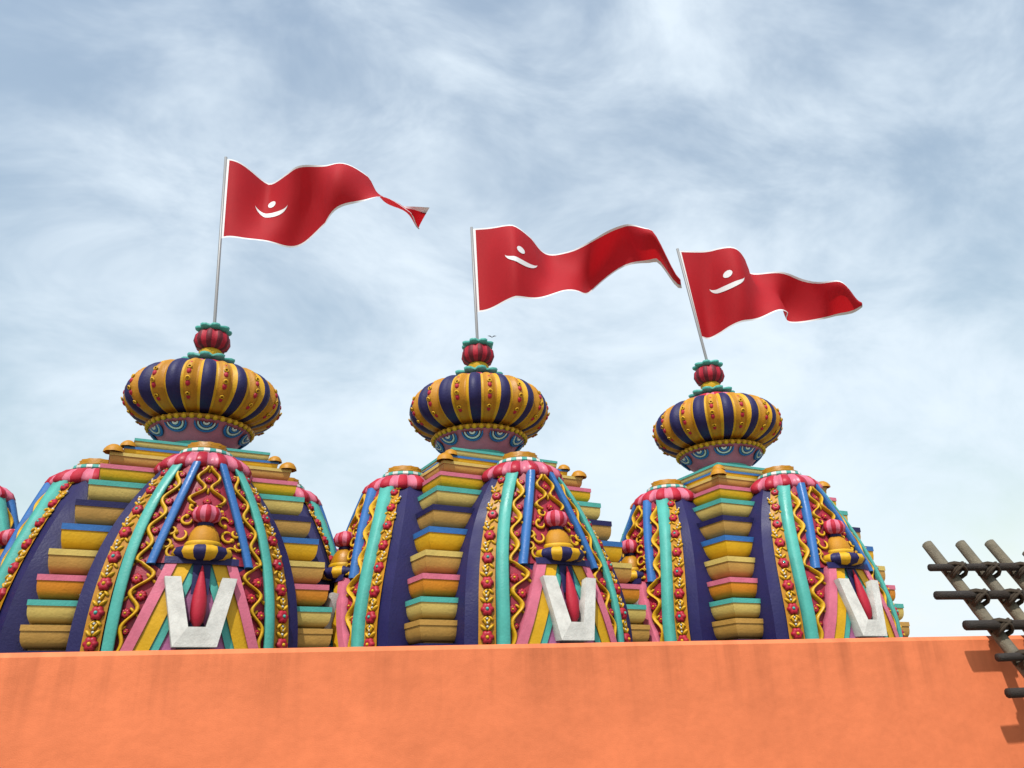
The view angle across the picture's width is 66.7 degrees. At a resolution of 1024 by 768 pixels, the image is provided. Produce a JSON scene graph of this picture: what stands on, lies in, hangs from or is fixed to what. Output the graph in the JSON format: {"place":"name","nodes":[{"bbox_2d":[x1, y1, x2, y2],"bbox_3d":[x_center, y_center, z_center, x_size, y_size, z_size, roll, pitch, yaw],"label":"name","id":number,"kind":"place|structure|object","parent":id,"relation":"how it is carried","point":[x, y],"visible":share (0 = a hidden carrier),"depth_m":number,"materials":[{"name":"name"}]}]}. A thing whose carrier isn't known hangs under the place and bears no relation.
{"place":"outdoors","nodes":[
{"label":"outdoors","id":0,"kind":"place"},
{"bbox_2d":[0,635,1023,767],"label":"temple wall","id":1,"kind":"structure","parent":0,"point":[918,702],"depth_m":3.81,"materials":[{"name":"orange paint"}]},
{"bbox_2d":[0,0,1023,636],"label":"sky","id":2,"kind":"structure","parent":0,"point":[875,148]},
{"bbox_2d":[922,539,1023,697],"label":"bamboo scaffold","id":3,"kind":"object","parent":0,"point":[995,628],"visible":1,"depth_m":4.65,"materials":[{"name":"wood"}]},
{"bbox_3d":[1.649,4.973,9.744,36.000,1.500,12.000,3,-23,-13],"label":"temple","id":4,"kind":"object","parent":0,"visible":0},
{"bbox_2d":[0,486,18,548],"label":"temple dome","id":5,"kind":"structure","parent":4,"relation":"on","point":[9,519],"depth_m":6.86,"materials":[{"name":"multicoloured paint"}]},
{"bbox_2d":[0,322,337,652],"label":"temple dome","id":6,"kind":"structure","parent":4,"relation":"on","point":[191,525],"depth_m":5.97,"materials":[{"name":"multicoloured paint"}]},
{"bbox_2d":[213,156,429,321],"bbox_3d":[-2.023,-1.524,8.322,2.265,2.158,0.626,1,-23,-7],"label":"flag","id":7,"kind":"object","parent":6,"relation":"attached to","point":[297,206],"visible":0.99,"depth_m":8.55,"materials":[{"name":"red fabric"}]},
{"bbox_2d":[321,338,649,646],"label":"temple dome","id":8,"kind":"structure","parent":4,"relation":"on","point":[481,529],"depth_m":6.48,"materials":[{"name":"multicoloured paint"}]},
{"bbox_2d":[470,224,681,338],"bbox_3d":[0.732,-1.094,8.814,2.387,1.560,0.705,-1,-23,-4],"label":"flag","id":9,"kind":"object","parent":8,"relation":"attached to","point":[509,262],"visible":0.99,"depth_m":8.83,"materials":[{"name":"red fabric"}]},
{"bbox_2d":[619,360,909,641],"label":"temple dome","id":10,"kind":"structure","parent":4,"relation":"on","point":[725,540],"depth_m":7.10,"materials":[{"name":"multicoloured paint"}]},
{"bbox_2d":[676,247,861,359],"bbox_3d":[3.172,-0.948,9.358,2.257,1.551,0.637,3,-23,-13],"label":"flag","id":11,"kind":"object","parent":10,"relation":"attached to","point":[726,288],"visible":0.98,"depth_m":9.40,"materials":[{"name":"red fabric"}]}
]}

